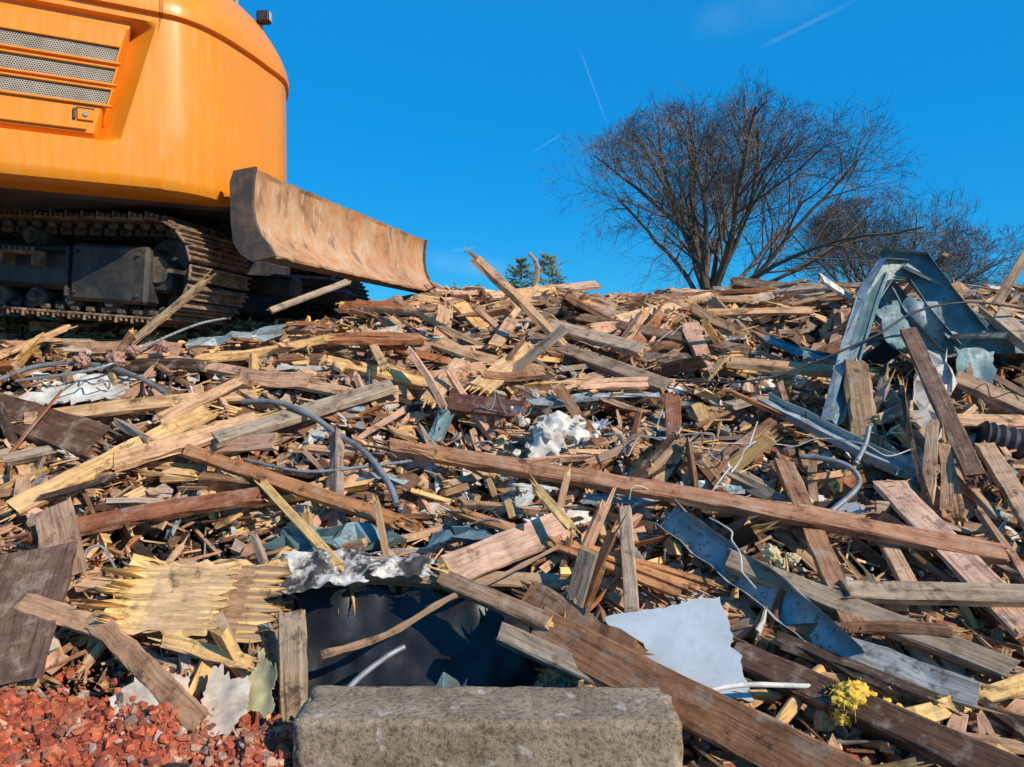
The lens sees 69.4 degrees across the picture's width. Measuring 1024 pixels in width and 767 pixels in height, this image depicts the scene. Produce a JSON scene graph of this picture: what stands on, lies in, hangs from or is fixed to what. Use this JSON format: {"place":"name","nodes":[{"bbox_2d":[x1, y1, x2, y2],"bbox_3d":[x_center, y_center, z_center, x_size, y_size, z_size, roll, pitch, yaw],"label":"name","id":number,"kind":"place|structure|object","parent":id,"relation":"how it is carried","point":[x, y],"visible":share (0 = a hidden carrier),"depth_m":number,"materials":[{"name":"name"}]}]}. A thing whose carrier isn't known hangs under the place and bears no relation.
{"place":"outdoors","nodes":[
{"label":"outdoors","id":0,"kind":"place"},
{"bbox_2d":[505,391,600,465],"bbox_3d":[0.194,0.245,3.432,0.459,0.420,0.246,0,1,0],"label":"broken plaster lump","id":1,"kind":"object","parent":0,"point":[521,421],"visible":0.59,"depth_m":3.37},
{"bbox_2d":[457,508,715,597],"bbox_3d":[0.219,0.623,2.797,1.093,0.233,0.035,1,2,26],"label":"wood splinter board","id":2,"kind":"object","parent":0,"point":[675,583],"visible":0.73,"depth_m":2.67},
{"bbox_2d":[238,0,1023,300],"label":"sky","id":3,"kind":"structure","parent":0,"point":[434,121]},
{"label":"hill","id":4,"kind":"structure","parent":0,"visible":0},
{"bbox_2d":[0,314,1023,766],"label":"rubble mound","id":5,"kind":"object","parent":4,"relation":"on","point":[140,548],"visible":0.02,"depth_m":3.13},
{"bbox_2d":[0,686,292,766],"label":"brick dust bed","id":6,"kind":"object","parent":5,"relation":"on","point":[72,742],"visible":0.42,"depth_m":2.06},
{"bbox_2d":[108,671,189,722],"bbox_3d":[-1.088,0.949,2.186,0.221,0.142,0.173,0,1,0],"label":"torn drywall paper","id":7,"kind":"object","parent":6,"relation":"on","point":[139,689],"visible":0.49,"depth_m":2.20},
{"bbox_2d":[201,663,250,737],"bbox_3d":[-0.867,0.940,2.196,0.193,0.159,0.154,0,1,7],"label":"torn drywall paper","id":8,"kind":"object","parent":6,"relation":"on","point":[226,697],"visible":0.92,"depth_m":2.21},
{"bbox_2d":[244,648,276,718],"bbox_3d":[-0.771,0.911,2.239,0.110,0.150,0.176,-1,2,-40],"label":"torn drywall paper","id":9,"kind":"object","parent":6,"relation":"on","point":[262,677],"visible":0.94,"depth_m":2.25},
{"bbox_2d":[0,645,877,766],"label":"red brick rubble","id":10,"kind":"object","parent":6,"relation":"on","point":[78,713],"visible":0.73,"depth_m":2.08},
{"label":"ground","id":11,"kind":"structure","parent":0,"visible":0},
{"bbox_2d":[0,247,1023,766],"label":"broken timber debris","id":12,"kind":"object","parent":11,"relation":"on","point":[882,667],"visible":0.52,"depth_m":3.34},
{"bbox_2d":[0,541,77,686],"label":"dark wooden board","id":13,"kind":"object","parent":12,"relation":"on","point":[25,638],"visible":0.98,"depth_m":2.48,"materials":[{"name":"brown wood"}]},
{"bbox_2d":[34,497,87,579],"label":"dark wooden board","id":14,"kind":"object","parent":12,"relation":"on","point":[56,524],"visible":0.73,"depth_m":2.79,"materials":[{"name":"brown wood"}]},
{"bbox_2d":[0,392,122,459],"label":"wooden board","id":15,"kind":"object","parent":12,"relation":"on","point":[82,437],"depth_m":3.48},
{"bbox_2d":[12,593,116,639],"bbox_3d":[-1.449,0.777,2.431,0.447,0.154,0.063,0,1,12],"label":"wood splinter board","id":16,"kind":"object","parent":12,"relation":"on","point":[67,616],"visible":0.6,"depth_m":2.43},
{"bbox_2d":[0,361,168,394],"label":"steel conduit","id":17,"kind":"object","parent":12,"relation":"on","point":[158,388],"visible":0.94,"depth_m":3.92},
{"bbox_2d":[17,373,154,405],"bbox_3d":[-2.187,0.023,3.835,0.596,0.171,0.325,0,1,0],"label":"plaster sheet fragment","id":18,"kind":"object","parent":12,"relation":"on","point":[73,393],"visible":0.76,"depth_m":3.79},
{"bbox_2d":[0,401,225,521],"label":"wood splinter board","id":19,"kind":"object","parent":12,"relation":"on","point":[22,503],"visible":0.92,"depth_m":3.19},
{"bbox_2d":[15,316,230,382],"bbox_3d":[-2.051,-0.204,4.052,1.109,0.386,0.203,-1,2,-43],"label":"armoured cable","id":20,"kind":"object","parent":12,"relation":"on","point":[111,363],"visible":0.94,"depth_m":3.87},
{"bbox_2d":[0,487,268,547],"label":"wooden plank","id":21,"kind":"object","parent":12,"relation":"on","point":[99,522],"visible":0.91,"depth_m":2.95,"materials":[{"name":"brown wood"}]},
{"bbox_2d":[11,389,262,424],"bbox_3d":[-1.837,0.118,3.647,1.185,0.178,0.087,0,1,-11],"label":"wooden plank","id":22,"kind":"object","parent":12,"relation":"on","point":[121,407],"visible":0.75,"depth_m":3.62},
{"bbox_2d":[83,592,213,737],"bbox_3d":[-1.148,0.849,2.283,0.679,0.306,0.068,1,2,33],"label":"wood splinter board","id":23,"kind":"object","parent":12,"relation":"on","point":[145,668],"visible":0.87,"depth_m":2.24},
{"bbox_2d":[103,363,208,371],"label":"wooden plank","id":24,"kind":"object","parent":12,"relation":"on","point":[174,367],"visible":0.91,"depth_m":3.95,"materials":[{"name":"brown wood"}]},
{"bbox_2d":[71,340,171,367],"bbox_3d":[-2.098,-0.154,3.945,0.504,0.178,0.161,0,1,-8],"label":"pink insulation clump","id":25,"kind":"object","parent":24,"relation":"on","point":[80,359],"visible":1,"depth_m":3.93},
{"bbox_2d":[76,559,242,636],"bbox_3d":[-1.170,0.713,2.462,0.509,0.224,0.194,0,1,0],"label":"torn plywood sheet","id":26,"kind":"object","parent":12,"relation":"on","point":[180,599],"visible":1,"depth_m":2.46,"materials":[{"name":"brown wood"}]},
{"bbox_2d":[131,268,215,344],"bbox_3d":[-1.853,-0.422,4.061,0.554,0.420,0.061,0,1,10],"label":"wood splinter board","id":27,"kind":"object","parent":12,"relation":"on","point":[170,310],"visible":0.98,"depth_m":4.05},
{"bbox_2d":[106,409,280,472],"bbox_3d":[-1.444,0.256,3.386,0.744,0.257,0.102,-1,2,-28],"label":"wood splinter board","id":28,"kind":"object","parent":12,"relation":"on","point":[143,453],"visible":0.88,"depth_m":3.32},
{"bbox_2d":[46,338,352,395],"bbox_3d":[-1.793,-0.096,4.072,2.277,0.350,0.083,0,1,19],"label":"wooden plank","id":29,"kind":"object","parent":12,"relation":"on","point":[320,387],"visible":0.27,"depth_m":3.95,"materials":[{"name":"brown wood"}]},
{"bbox_2d":[148,632,260,671],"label":"wood splinter board","id":30,"kind":"object","parent":12,"relation":"on","point":[198,649],"visible":0.96,"depth_m":2.33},
{"bbox_2d":[129,554,292,645],"bbox_3d":[-1.066,0.731,2.517,0.598,0.275,0.203,0,1,0],"label":"torn plywood sheet","id":31,"kind":"object","parent":12,"relation":"on","point":[245,616],"visible":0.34,"depth_m":2.52,"materials":[{"name":"brown wood"}]},
{"bbox_2d":[272,548,381,594],"bbox_3d":[-0.668,0.669,2.637,0.418,0.134,0.170,0,1,0],"label":"crumpled flashing","id":32,"kind":"object","parent":31,"relation":"on","point":[316,569],"visible":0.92,"depth_m":2.64,"materials":[{"name":"silver metal"}]},
{"bbox_2d":[0,0,434,329],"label":"excavator","id":33,"kind":"object","parent":12,"relation":"on","point":[143,166],"visible":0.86,"depth_m":4.30,"materials":[{"name":"orange paint"}]},
{"bbox_2d":[185,324,289,348],"bbox_3d":[-1.565,-0.276,4.270,0.590,0.161,0.168,0,1,-17],"label":"sheet metal strip","id":34,"kind":"object","parent":12,"relation":"on","point":[268,333],"visible":0.96,"depth_m":4.25,"materials":[{"name":"metal"}]},
{"bbox_2d":[277,609,307,722],"bbox_3d":[-0.710,0.935,2.399,0.102,0.411,0.107,0,1,0],"label":"wooden post","id":35,"kind":"object","parent":12,"relation":"on","point":[292,662],"visible":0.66,"depth_m":2.38,"materials":[{"name":"brown wood"}]},
{"bbox_2d":[178,444,415,529],"bbox_3d":[-0.935,0.421,3.095,1.214,0.291,0.062,1,2,23],"label":"wooden plank","id":36,"kind":"object","parent":12,"relation":"on","point":[326,497],"visible":0.97,"depth_m":3.07,"materials":[{"name":"brown wood"}]},
{"bbox_2d":[253,479,346,574],"bbox_3d":[-0.841,0.537,2.885,0.040,0.276,0.744,-1,2,-44],"label":"wood splinter board","id":37,"kind":"object","parent":12,"relation":"on","point":[310,534],"visible":0.97,"depth_m":2.85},
{"bbox_2d":[211,379,396,448],"bbox_3d":[-0.992,0.136,3.586,0.887,0.312,0.105,-1,2,-30],"label":"wooden plank","id":38,"kind":"object","parent":12,"relation":"on","point":[225,436],"visible":0.96,"depth_m":3.56,"materials":[{"name":"brown wood"}]},
{"bbox_2d":[267,279,350,312],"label":"wooden plank","id":39,"kind":"object","parent":12,"relation":"on","point":[305,297],"visible":1,"depth_m":4.81,"materials":[{"name":"brown wood"}]},
{"bbox_2d":[241,399,399,506],"bbox_3d":[-0.871,0.292,3.413,1.043,0.428,0.139,1,2,34],"label":"steel conduit","id":40,"kind":"object","parent":12,"relation":"on","point":[372,460],"visible":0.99,"depth_m":3.40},
{"bbox_2d":[243,458,418,473],"bbox_3d":[-0.800,0.361,3.259,0.804,0.058,0.117,0,1,0],"label":"armoured cable","id":41,"kind":"object","parent":12,"relation":"on","point":[315,471],"visible":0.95,"depth_m":3.24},
{"bbox_2d":[263,521,407,551],"bbox_3d":[-0.686,0.598,2.877,0.562,0.125,0.138,0,1,-5],"label":"sheet metal strip","id":42,"kind":"object","parent":12,"relation":"on","point":[336,536],"visible":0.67,"depth_m":2.87,"materials":[{"name":"teal paint"}]},
{"bbox_2d":[326,336,426,345],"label":"wooden plank","id":43,"kind":"object","parent":12,"relation":"on","point":[363,341],"visible":0.75,"depth_m":4.14,"materials":[{"name":"brown wood"}]},
{"bbox_2d":[325,355,428,390],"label":"wooden plank","id":44,"kind":"object","parent":12,"relation":"on","point":[408,380],"visible":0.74,"depth_m":3.97,"materials":[{"name":"brown wood"}]},
{"bbox_2d":[366,553,437,578],"bbox_3d":[-0.394,0.661,2.697,0.280,0.072,0.118,0,1,-11],"label":"crumpled flashing","id":45,"kind":"object","parent":12,"relation":"on","point":[392,566],"visible":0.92,"depth_m":2.69,"materials":[{"name":"silver metal"}]},
{"bbox_2d":[297,587,537,697],"bbox_3d":[-0.353,1.164,2.567,0.905,0.822,0.420,0,1,0],"label":"black plastic sheet","id":46,"kind":"object","parent":12,"relation":"on","point":[455,638],"visible":0.52,"depth_m":2.67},
{"bbox_2d":[420,407,454,443],"bbox_3d":[-0.399,0.239,3.579,0.087,0.262,0.284,1,2,33],"label":"sheet metal scrap","id":47,"kind":"object","parent":12,"relation":"on","point":[443,418],"visible":0.47,"depth_m":3.62,"materials":[{"name":"teal paint"}]},
{"bbox_2d":[420,357,469,408],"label":"wooden plank","id":48,"kind":"object","parent":12,"relation":"on","point":[443,383],"visible":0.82,"depth_m":3.82,"materials":[{"name":"brown wood"}]},
{"bbox_2d":[285,568,622,595],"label":"wooden beam","id":49,"kind":"structure","parent":12,"relation":"on","point":[511,581],"depth_m":2.71,"materials":[{"name":"brown wood"}]},
{"bbox_2d":[427,523,523,547],"bbox_3d":[-0.125,0.597,2.902,0.402,0.135,0.202,0,1,0],"label":"sheet metal strip","id":50,"kind":"object","parent":12,"relation":"on","point":[468,535],"visible":0.62,"depth_m":2.85,"materials":[{"name":"teal paint"}]},
{"bbox_2d":[292,685,682,766],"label":"concrete block","id":51,"kind":"object","parent":12,"relation":"on","point":[420,726],"depth_m":1.95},
{"bbox_2d":[447,392,528,418],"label":"wooden plank","id":52,"kind":"object","parent":12,"relation":"on","point":[461,403],"visible":0.88,"depth_m":3.64,"materials":[{"name":"brown wood"}]},
{"bbox_2d":[465,341,537,395],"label":"wood splinter board","id":53,"kind":"object","parent":12,"relation":"on","point":[488,386],"visible":0.65,"depth_m":3.98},
{"bbox_2d":[487,317,518,350],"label":"wood splinter board","id":54,"kind":"object","parent":12,"relation":"on","point":[497,341],"visible":0.99,"depth_m":4.49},
{"bbox_2d":[467,367,541,381],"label":"wooden plank","id":55,"kind":"object","parent":12,"relation":"on","point":[524,375],"visible":1,"depth_m":3.93,"materials":[{"name":"brown wood"}]},
{"bbox_2d":[437,508,579,579],"bbox_3d":[-0.002,0.609,2.787,0.584,0.215,0.117,-1,2,-30],"label":"wooden plank","id":56,"kind":"object","parent":12,"relation":"on","point":[494,552],"visible":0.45,"depth_m":2.76,"materials":[{"name":"brown wood"}]},
{"bbox_2d":[0,282,1023,763],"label":"wood splinters","id":57,"kind":"object","parent":12,"relation":"on","point":[536,562],"visible":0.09,"depth_m":3.17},
{"bbox_2d":[320,544,558,658],"bbox_3d":[-0.219,0.746,2.555,0.865,0.293,0.052,-1,2,-23],"label":"tree branch","id":58,"kind":"object","parent":57,"relation":"on","point":[361,643],"visible":0.92,"depth_m":2.49,"materials":[{"name":"brown wood"}]},
{"bbox_2d":[0,284,1023,763],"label":"plaster and shingle rubble","id":59,"kind":"object","parent":12,"relation":"on","point":[164,490],"visible":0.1,"depth_m":3.40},
{"bbox_2d":[528,425,564,464],"bbox_3d":[0.156,0.315,3.329,0.170,0.260,0.148,0,1,0],"label":"broken plaster lump","id":60,"kind":"object","parent":12,"relation":"on","point":[542,445],"visible":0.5,"depth_m":3.34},
{"bbox_2d":[496,622,606,686],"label":"wooden beam","id":61,"kind":"structure","parent":12,"relation":"on","point":[556,658],"depth_m":2.35,"materials":[{"name":"brown wood"}]},
{"bbox_2d":[511,580,654,655],"bbox_3d":[0.221,0.808,2.420,0.619,0.220,0.116,1,2,45],"label":"wooden joist","id":62,"kind":"object","parent":61,"relation":"on","point":[538,595],"visible":0.46,"depth_m":2.47,"materials":[{"name":"brown wood"}]},
{"bbox_2d":[529,474,581,536],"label":"wood splinter board","id":63,"kind":"object","parent":12,"relation":"on","point":[555,509],"visible":1,"depth_m":2.82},
{"bbox_2d":[536,410,590,444],"bbox_3d":[0.230,0.203,3.423,0.262,0.155,0.136,0,1,0],"label":"broken plaster lump","id":64,"kind":"object","parent":12,"relation":"on","point":[576,434],"visible":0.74,"depth_m":3.40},
{"bbox_2d":[431,498,696,599],"bbox_3d":[0.144,0.615,2.813,1.162,0.265,0.048,1,2,28],"label":"wood splinter board","id":65,"kind":"object","parent":12,"relation":"on","point":[656,585],"visible":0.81,"depth_m":2.76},
{"bbox_2d":[434,512,725,590],"bbox_3d":[0.227,0.632,2.852,1.160,0.204,0.060,1,1,20],"label":"wood splinter board","id":66,"kind":"object","parent":12,"relation":"on","point":[704,582],"visible":0.4,"depth_m":2.71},
{"bbox_2d":[525,392,659,405],"bbox_3d":[0.412,0.078,3.728,0.695,0.066,0.089,0,1,-7],"label":"sheet metal strip","id":67,"kind":"object","parent":12,"relation":"on","point":[581,397],"visible":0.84,"depth_m":3.72,"materials":[{"name":"metal"}]},
{"bbox_2d":[547,318,650,357],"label":"wooden plank","id":68,"kind":"object","parent":12,"relation":"on","point":[591,336],"visible":0.8,"depth_m":4.26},
{"bbox_2d":[526,332,675,394],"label":"wooden beam","id":69,"kind":"structure","parent":12,"relation":"on","point":[614,368],"depth_m":4.09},
{"bbox_2d":[617,503,638,612],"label":"wooden plank","id":70,"kind":"object","parent":12,"relation":"on","point":[630,586],"visible":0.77,"depth_m":2.66,"materials":[{"name":"brown wood"}]},
{"bbox_2d":[574,382,694,392],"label":"wooden plank","id":71,"kind":"object","parent":12,"relation":"on","point":[583,388],"visible":0.71,"depth_m":3.84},
{"bbox_2d":[579,480,744,503],"bbox_3d":[0.643,0.460,3.152,0.725,0.082,0.082,0,1,-9],"label":"sheet metal strip","id":72,"kind":"object","parent":12,"relation":"on","point":[593,498],"visible":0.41,"depth_m":3.13,"materials":[{"name":"metal"}]},
{"bbox_2d":[574,313,753,357],"bbox_3d":[0.908,-0.295,4.549,1.178,0.316,0.076,1,2,34],"label":"wooden plank","id":73,"kind":"object","parent":12,"relation":"on","point":[658,333],"visible":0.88,"depth_m":4.51,"materials":[{"name":"brown wood"}]},
{"bbox_2d":[664,391,681,438],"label":"wooden plank","id":74,"kind":"object","parent":12,"relation":"on","point":[672,410],"visible":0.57,"depth_m":3.57,"materials":[{"name":"brown wood"}]},
{"bbox_2d":[604,597,753,702],"bbox_3d":[0.510,0.831,2.329,0.420,0.243,0.273,0,1,0],"label":"white painted panel","id":75,"kind":"object","parent":12,"relation":"on","point":[692,639],"visible":0.69,"depth_m":2.34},
{"bbox_2d":[352,436,1009,564],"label":"wooden beam","id":76,"kind":"structure","parent":12,"relation":"on","point":[990,552],"depth_m":2.96,"materials":[{"name":"brown wood"}]},
{"bbox_2d":[400,444,622,499],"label":"wooden beam","id":77,"kind":"structure","parent":76,"relation":"on","point":[438,456],"depth_m":3.25,"materials":[{"name":"brown wood"}]},
{"bbox_2d":[511,606,873,766],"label":"wooden joist","id":78,"kind":"object","parent":12,"relation":"on","point":[741,731],"visible":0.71,"depth_m":2.05,"materials":[{"name":"brown wood"}]},
{"bbox_2d":[425,566,553,630],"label":"wooden beam","id":79,"kind":"structure","parent":78,"relation":"on","point":[495,600],"depth_m":2.50,"materials":[{"name":"brown wood"}]},
{"bbox_2d":[710,682,810,690],"bbox_3d":[0.703,0.893,2.143,0.479,0.056,0.028,0,1,-8],"label":"white cable","id":80,"kind":"object","parent":78,"relation":"on","point":[759,684],"visible":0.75,"depth_m":2.15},
{"bbox_2d":[655,497,865,672],"bbox_3d":[0.851,0.690,2.658,0.152,0.448,0.882,-1,2,-32],"label":"steel channel","id":81,"kind":"object","parent":12,"relation":"on","point":[707,545],"visible":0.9,"depth_m":2.63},
{"bbox_2d":[711,307,817,316],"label":"wooden plank","id":82,"kind":"object","parent":12,"relation":"on","point":[807,311],"visible":0.71,"depth_m":5.07,"materials":[{"name":"brown wood"}]},
{"bbox_2d":[760,543,800,568],"bbox_3d":[0.987,0.633,2.713,0.147,0.094,0.100,0,1,0],"label":"pale insulation clump","id":83,"kind":"object","parent":12,"relation":"on","point":[770,553],"visible":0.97,"depth_m":2.70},
{"bbox_2d":[763,335,836,364],"bbox_3d":[1.707,-0.184,4.304,0.465,0.216,0.145,1,2,25],"label":"sheet metal strip","id":84,"kind":"object","parent":12,"relation":"on","point":[792,349],"visible":0.73,"depth_m":4.31,"materials":[{"name":"teal paint"}]},
{"bbox_2d":[719,361,894,380],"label":"wooden plank","id":85,"kind":"object","parent":12,"relation":"on","point":[821,372],"visible":0.8,"depth_m":4.00,"materials":[{"name":"brown wood"}]},
{"bbox_2d":[714,355,880,373],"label":"wooden plank","id":86,"kind":"object","parent":85,"relation":"on","point":[773,362],"visible":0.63,"depth_m":4.07,"materials":[{"name":"brown wood"}]},
{"bbox_2d":[774,456,864,635],"bbox_3d":[1.171,0.582,2.881,0.088,0.487,0.948,0,1,5],"label":"wooden plank","id":87,"kind":"object","parent":12,"relation":"on","point":[827,563],"visible":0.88,"depth_m":2.81,"materials":[{"name":"brown wood"}]},
{"bbox_2d":[800,454,861,509],"bbox_3d":[1.341,0.440,3.069,0.240,0.253,0.360,0,1,15],"label":"bent pipe","id":88,"kind":"object","parent":12,"relation":"on","point":[845,499],"visible":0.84,"depth_m":3.15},
{"bbox_2d":[757,392,908,475],"bbox_3d":[1.479,0.221,3.465,0.134,0.345,0.681,-1,2,-43],"label":"steel channel","id":89,"kind":"object","parent":12,"relation":"on","point":[820,427],"visible":0.89,"depth_m":3.45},
{"bbox_2d":[675,301,1023,382],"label":"black cable","id":90,"kind":"object","parent":12,"relation":"on","point":[864,340],"visible":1,"depth_m":3.78,"materials":[{"name":"rubber"}]},
{"bbox_2d":[841,355,877,444],"bbox_3d":[1.703,0.092,3.632,0.135,0.470,0.288,0,1,12],"label":"wooden post","id":91,"kind":"object","parent":12,"relation":"on","point":[857,387],"visible":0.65,"depth_m":3.60,"materials":[{"name":"brown wood"}]},
{"bbox_2d":[724,547,1020,680],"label":"wooden beam","id":92,"kind":"structure","parent":12,"relation":"on","point":[975,657],"depth_m":2.46,"materials":[{"name":"brown wood"}]},
{"bbox_2d":[733,637,1023,766],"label":"wooden joist","id":93,"kind":"object","parent":12,"relation":"on","point":[937,743],"visible":0.77,"depth_m":2.03,"materials":[{"name":"brown wood"}]},
{"bbox_2d":[824,676,903,727],"bbox_3d":[1.028,0.909,2.101,0.276,0.130,0.122,0,1,0],"label":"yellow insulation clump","id":94,"kind":"object","parent":93,"relation":"on","point":[850,694],"visible":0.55,"depth_m":2.08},
{"bbox_2d":[877,542,966,672],"bbox_3d":[1.435,0.748,2.644,0.065,0.380,0.606,0,1,3],"label":"wooden plank","id":95,"kind":"object","parent":12,"relation":"on","point":[897,563],"visible":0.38,"depth_m":2.72,"materials":[{"name":"brown wood"}]},
{"bbox_2d":[821,248,1023,427],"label":"twisted steel frame","id":96,"kind":"object","parent":12,"relation":"on","point":[966,333],"visible":0.81,"depth_m":4.00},
{"bbox_2d":[896,348,956,481],"bbox_3d":[2.050,0.121,3.657,0.232,0.629,0.862,1,2,36],"label":"hanging sheet metal","id":97,"kind":"object","parent":12,"relation":"on","point":[948,378],"visible":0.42,"depth_m":3.67,"materials":[{"name":"white metal"}]},
{"bbox_2d":[834,579,1023,607],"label":"wooden beam","id":98,"kind":"structure","parent":12,"relation":"on","point":[945,593],"depth_m":2.50,"materials":[{"name":"brown wood"}]},
{"bbox_2d":[921,417,938,504],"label":"wood splinter board","id":99,"kind":"object","parent":12,"relation":"on","point":[929,469],"visible":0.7,"depth_m":3.17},
{"bbox_2d":[899,327,989,488],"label":"wooden beam","id":100,"kind":"structure","parent":12,"relation":"on","point":[973,472],"depth_m":3.39,"materials":[{"name":"brown wood"}]},
{"bbox_2d":[939,430,953,513],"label":"wood splinter board","id":101,"kind":"object","parent":12,"relation":"on","point":[946,489],"visible":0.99,"depth_m":3.12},
{"bbox_2d":[873,480,1023,638],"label":"wooden plank","id":102,"kind":"object","parent":12,"relation":"on","point":[910,507],"visible":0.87,"depth_m":2.73,"materials":[{"name":"brown wood"}]},
{"bbox_2d":[938,419,966,521],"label":"wood splinter board","id":103,"kind":"object","parent":12,"relation":"on","point":[945,455],"visible":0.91,"depth_m":3.13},
{"bbox_2d":[905,673,1023,721],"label":"wood splinter board","id":104,"kind":"object","parent":12,"relation":"on","point":[1013,686],"visible":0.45,"depth_m":2.18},
{"bbox_2d":[956,371,1023,414],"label":"wooden plank","id":105,"kind":"object","parent":12,"relation":"on","point":[971,383],"visible":0.94,"depth_m":3.69,"materials":[{"name":"brown wood"}]},
{"bbox_2d":[974,440,1023,530],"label":"wooden plank","id":106,"kind":"object","parent":12,"relation":"on","point":[1005,479],"visible":1,"depth_m":3.15,"materials":[{"name":"brown wood"}]},
{"bbox_2d":[974,421,1023,459],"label":"black corrugated hose","id":107,"kind":"object","parent":12,"relation":"on","point":[1003,435],"visible":0.74,"depth_m":3.43,"materials":[{"name":"rubber"}]},
{"bbox_2d":[992,248,1023,307],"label":"wood splinter board","id":108,"kind":"object","parent":12,"relation":"on","point":[1000,297],"visible":0.84,"depth_m":4.43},
{"bbox_2d":[503,256,542,287],"bbox_3d":[0.343,-2.750,35.755,4.412,6.950,4.481,0,1,0],"label":"pine tree","id":109,"kind":"object","parent":11,"relation":"on","point":[520,261],"visible":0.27,"depth_m":35.80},
{"bbox_2d":[526,251,568,287],"bbox_3d":[2.099,-3.070,37.669,5.552,7.497,5.217,1,2,43],"label":"pine tree","id":110,"kind":"object","parent":11,"relation":"on","point":[546,257],"visible":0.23,"depth_m":37.76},
{"bbox_2d":[536,66,998,292],"bbox_3d":[8.607,-5.379,30.340,16.049,12.487,17.234,0,1,0],"label":"bare tree","id":111,"kind":"object","parent":11,"relation":"on","point":[699,252],"visible":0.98,"depth_m":27.64,"materials":[{"name":"brown plant"}]},
{"bbox_2d":[768,189,1023,289],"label":"bare tree","id":112,"kind":"object","parent":11,"relation":"on","point":[958,276],"visible":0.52,"depth_m":32.82,"materials":[{"name":"brown plant"}]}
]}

